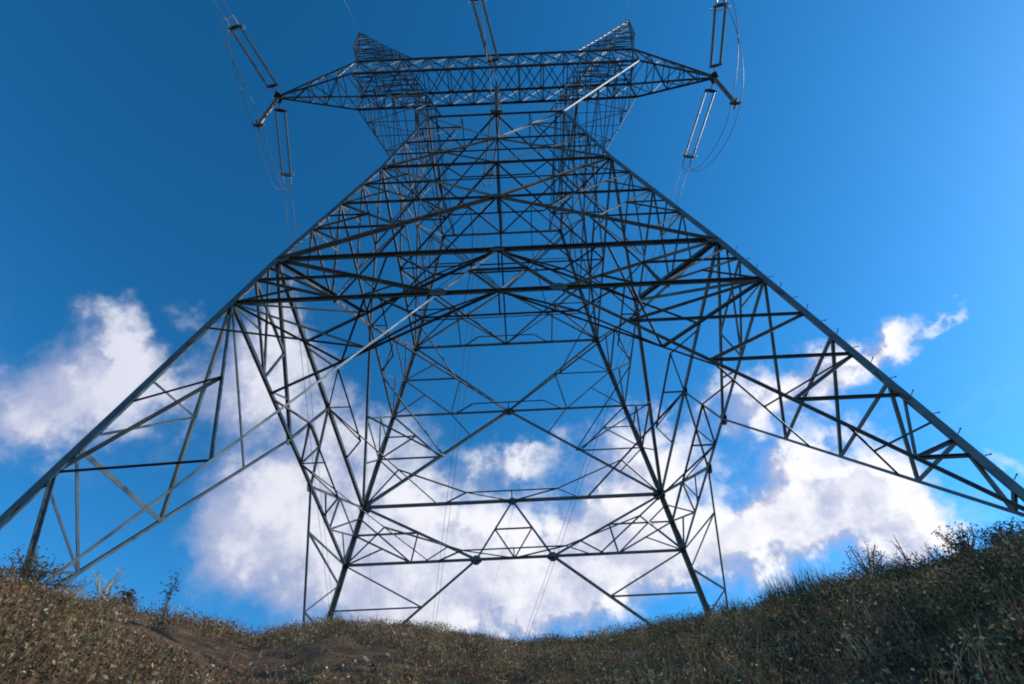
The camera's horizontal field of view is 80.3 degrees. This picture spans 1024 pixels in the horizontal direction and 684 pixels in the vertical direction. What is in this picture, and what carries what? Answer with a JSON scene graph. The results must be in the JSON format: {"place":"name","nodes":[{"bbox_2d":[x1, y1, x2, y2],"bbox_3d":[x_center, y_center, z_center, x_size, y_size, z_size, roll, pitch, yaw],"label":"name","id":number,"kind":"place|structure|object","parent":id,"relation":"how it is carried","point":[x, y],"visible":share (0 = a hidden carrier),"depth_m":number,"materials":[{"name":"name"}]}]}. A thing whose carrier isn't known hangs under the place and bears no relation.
{"place":"outdoors","nodes":[
{"label":"outdoors","id":0,"kind":"place"},
{"bbox_2d":[0,543,1023,683],"bbox_3d":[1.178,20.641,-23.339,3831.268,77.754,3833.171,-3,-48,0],"label":"ground","id":1,"kind":"structure","parent":0,"point":[311,648],"depth_m":5.35,"materials":[{"name":"soil"}]},
{"bbox_2d":[0,543,75,591],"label":"shrub","id":2,"kind":"object","parent":1,"relation":"on","point":[38,575],"visible":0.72,"depth_m":5.61,"materials":[{"name":"plant"}]},
{"bbox_2d":[65,572,93,600],"bbox_3d":[-4.156,2.334,5.787,0.249,0.260,0.298,-3,-48,0],"label":"twig shrub","id":3,"kind":"object","parent":1,"relation":"on","point":[75,589],"visible":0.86,"depth_m":5.80,"materials":[{"name":"brown plant"}]},
{"bbox_2d":[86,562,129,599],"bbox_3d":[-4.385,2.556,6.546,0.387,0.425,0.386,6,-49,-7],"label":"twig shrub","id":4,"kind":"object","parent":1,"relation":"on","point":[109,585],"visible":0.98,"depth_m":6.51,"materials":[{"name":"brown plant"}]},
{"bbox_2d":[122,589,137,606],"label":"shrub","id":5,"kind":"object","parent":1,"relation":"on","point":[129,594],"visible":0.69,"depth_m":6.77,"materials":[{"name":"plant"}]},
{"bbox_2d":[158,568,180,616],"bbox_3d":[-4.189,3.035,7.392,0.264,0.636,0.237,-28,-53,21],"label":"tall weed","id":6,"kind":"object","parent":1,"relation":"on","point":[170,592],"visible":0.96,"depth_m":7.40,"materials":[{"name":"plant"}]},
{"bbox_2d":[356,655,368,661],"bbox_3d":[-1.444,3.071,5.841,0.127,0.081,0.120,-3,-48,0],"label":"earth clod","id":7,"kind":"object","parent":1,"relation":"on","point":[365,659],"visible":0.53,"depth_m":5.81,"materials":[{"name":"grey stone"}]},
{"bbox_2d":[0,20,1023,625],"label":"transmission tower","id":8,"kind":"structure","parent":1,"relation":"on","point":[236,304],"depth_m":16.76,"materials":[{"name":"metal"}]},
{"bbox_2d":[224,14,278,93],"bbox_3d":[-14.325,-15.828,33.672,1.040,1.487,4.572,-11,-49,7],"label":"insulator string","id":9,"kind":"object","parent":8,"relation":"attached to","point":[237,26],"visible":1,"depth_m":33.42,"materials":[{"name":"metal"}]},
{"bbox_2d":[252,97,278,130],"bbox_3d":[-13.759,-13.056,34.278,0.539,4.250,0.507,32,-57,-27],"label":"jumper insulator","id":10,"kind":"object","parent":8,"relation":"hanging from","point":[258,124],"visible":0.97,"depth_m":33.72,"materials":[{"name":"ceramic"}]},
{"bbox_2d":[220,17,290,189],"bbox_3d":[-14.056,-12.684,34.391,1.180,4.006,10.151,-5,-48,2],"label":"jumper wire","id":11,"kind":"object","parent":10,"relation":"attached to","point":[252,102],"visible":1,"depth_m":31.82,"materials":[{"name":"grey metal"}]},
{"bbox_2d":[274,102,294,184],"bbox_3d":[-14.164,-12.175,37.558,1.042,0.580,5.215,5,-49,-7],"label":"insulator string","id":12,"kind":"object","parent":8,"relation":"attached to","point":[279,109],"visible":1,"depth_m":37.60,"materials":[{"name":"metal"}]},
{"bbox_2d":[227,15,283,189],"bbox_3d":[-14.308,-12.706,34.361,0.678,4.006,10.163,-1,-48,-2],"label":"jumper wire","id":13,"kind":"object","parent":12,"relation":"hanging from","point":[246,105],"visible":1,"depth_m":31.96,"materials":[{"name":"grey metal"}]},
{"bbox_2d":[284,188,328,602],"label":"conductor wire","id":14,"kind":"object","parent":12,"relation":"attached to","point":[304,383],"visible":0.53,"depth_m":50.24,"materials":[{"name":"grey metal"}]},
{"bbox_2d":[291,186,331,594],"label":"conductor wire","id":15,"kind":"object","parent":12,"relation":"attached to","point":[308,366],"visible":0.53,"depth_m":48.57,"materials":[{"name":"grey metal"}]},
{"bbox_2d":[360,88,371,620],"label":"earth wire","id":16,"kind":"object","parent":8,"relation":"attached to","point":[364,317],"visible":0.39,"depth_m":58.91,"materials":[{"name":"grey metal"}]},
{"bbox_2d":[468,0,499,67],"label":"insulator string","id":17,"kind":"object","parent":8,"relation":"attached to","point":[497,58],"visible":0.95,"depth_m":33.45,"materials":[{"name":"metal"}]},
{"bbox_2d":[481,109,500,183],"bbox_3d":[-1.261,-12.405,38.304,1.042,0.580,5.215,5,-49,-7],"label":"insulator string","id":18,"kind":"object","parent":8,"relation":"attached to","point":[486,153],"visible":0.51,"depth_m":38.63,"materials":[{"name":"metal"}]},
{"bbox_2d":[432,184,483,621],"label":"conductor wire","id":19,"kind":"object","parent":18,"relation":"attached to","point":[460,385],"visible":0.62,"depth_m":51.26,"materials":[{"name":"grey metal"}]},
{"bbox_2d":[436,184,490,617],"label":"conductor wire","id":20,"kind":"object","parent":18,"relation":"attached to","point":[463,402],"visible":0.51,"depth_m":52.72,"materials":[{"name":"grey metal"}]},
{"bbox_2d":[479,0,492,187],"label":"jumper wire","id":21,"kind":"object","parent":18,"relation":"hanging from","point":[490,85],"visible":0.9,"depth_m":31.87,"materials":[{"name":"grey metal"}]},
{"bbox_2d":[491,85,502,117],"bbox_3d":[-0.884,-13.886,34.558,0.539,4.250,0.507,-37,-57,27],"label":"jumper insulator","id":22,"kind":"object","parent":8,"relation":"hanging from","point":[496,102],"visible":0.98,"depth_m":34.01,"materials":[{"name":"ceramic"}]},
{"bbox_2d":[473,1,501,188],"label":"jumper wire","id":23,"kind":"object","parent":22,"relation":"attached to","point":[496,81],"visible":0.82,"depth_m":31.77,"materials":[{"name":"grey metal"}]},
{"bbox_2d":[482,30,626,632],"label":"earth wire","id":24,"kind":"object","parent":8,"relation":"attached to","point":[558,320],"visible":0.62,"depth_m":64.24,"materials":[{"name":"grey metal"}]},
{"bbox_2d":[682,82,716,165],"bbox_3d":[11.609,-13.360,37.579,1.042,0.580,5.215,5,-49,-7],"label":"insulator string","id":25,"kind":"object","parent":8,"relation":"attached to","point":[713,91],"visible":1,"depth_m":37.58,"materials":[{"name":"metal"}]},
{"bbox_2d":[524,167,681,636],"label":"conductor wire","id":26,"kind":"object","parent":25,"relation":"attached to","point":[608,390],"visible":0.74,"depth_m":51.77,"materials":[{"name":"grey metal"}]},
{"bbox_2d":[528,167,688,634],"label":"conductor wire","id":27,"kind":"object","parent":25,"relation":"attached to","point":[612,394],"visible":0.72,"depth_m":52.78,"materials":[{"name":"grey metal"}]},
{"bbox_2d":[682,0,738,170],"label":"jumper wire","id":28,"kind":"object","parent":25,"relation":"hanging from","point":[733,93],"visible":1,"depth_m":32.40,"materials":[{"name":"grey metal"}]},
{"bbox_2d":[709,0,729,73],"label":"insulator string","id":29,"kind":"object","parent":8,"relation":"attached to","point":[716,6],"visible":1,"depth_m":33.54,"materials":[{"name":"metal"}]},
{"bbox_2d":[714,77,740,109],"bbox_3d":[12.013,-14.240,34.300,0.539,4.250,0.507,-37,-57,27],"label":"jumper insulator","id":30,"kind":"object","parent":8,"relation":"hanging from","point":[725,91],"visible":0.99,"depth_m":33.74,"materials":[{"name":"ceramic"}]},
{"bbox_2d":[689,0,743,171],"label":"jumper wire","id":31,"kind":"object","parent":30,"relation":"attached to","point":[742,88],"visible":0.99,"depth_m":32.08,"materials":[{"name":"grey metal"}]},
{"bbox_2d":[0,504,1023,683],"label":"ground cover","id":32,"kind":"object","parent":1,"relation":"on","point":[889,582],"visible":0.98,"depth_m":4.76,"materials":[{"name":"plant"}]},
{"bbox_2d":[619,647,645,658],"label":"grass tuft","id":33,"kind":"object","parent":1,"relation":"on","point":[632,655],"visible":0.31,"depth_m":6.62,"materials":[{"name":"plant"}]},
{"bbox_2d":[719,594,748,616],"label":"grass tuft","id":34,"kind":"object","parent":1,"relation":"on","point":[733,604],"visible":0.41,"depth_m":9.63,"materials":[{"name":"plant"}]},
{"bbox_2d":[752,583,777,604],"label":"grass tuft","id":35,"kind":"object","parent":1,"relation":"on","point":[763,594],"visible":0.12,"depth_m":9.20,"materials":[{"name":"plant"}]},
{"bbox_2d":[762,562,830,605],"bbox_3d":[4.220,3.621,8.930,1.072,0.810,0.972,-3,-48,0],"label":"grass tuft","id":36,"kind":"object","parent":1,"relation":"on","point":[808,579],"visible":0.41,"depth_m":8.81,"materials":[{"name":"plant"}]},
{"bbox_2d":[840,541,889,576],"bbox_3d":[4.746,3.005,8.174,0.608,0.574,0.581,-24,-52,18],"label":"shrub","id":37,"kind":"object","parent":1,"relation":"on","point":[861,560],"visible":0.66,"depth_m":8.10,"materials":[{"name":"plant"}]},
{"bbox_2d":[886,534,910,566],"bbox_3d":[4.907,2.669,7.670,0.240,0.501,0.203,-13,-49,9],"label":"twig shrub","id":38,"kind":"object","parent":1,"relation":"on","point":[899,549],"visible":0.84,"depth_m":7.68,"materials":[{"name":"brown plant"}]},
{"bbox_2d":[920,542,937,560],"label":"twig shrub","id":39,"kind":"object","parent":1,"relation":"on","point":[930,554],"visible":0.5,"depth_m":7.31,"materials":[{"name":"brown plant"}]},
{"bbox_2d":[931,520,984,553],"bbox_3d":[5.159,2.291,6.995,0.552,0.451,0.481,32,-57,-27],"label":"shrub","id":40,"kind":"object","parent":1,"relation":"on","point":[964,536],"visible":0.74,"depth_m":6.99,"materials":[{"name":"plant"}]},
{"bbox_2d":[971,517,1018,544],"bbox_3d":[5.297,2.070,6.523,0.435,0.240,0.531,17,-51,-17],"label":"shrub","id":41,"kind":"object","parent":1,"relation":"on","point":[996,529],"visible":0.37,"depth_m":6.50,"materials":[{"name":"plant"}]},
{"bbox_2d":[0,0,1023,643],"label":"sky","id":42,"kind":"structure","parent":0,"point":[870,165],"materials":[{"name":"blue"}]}
]}

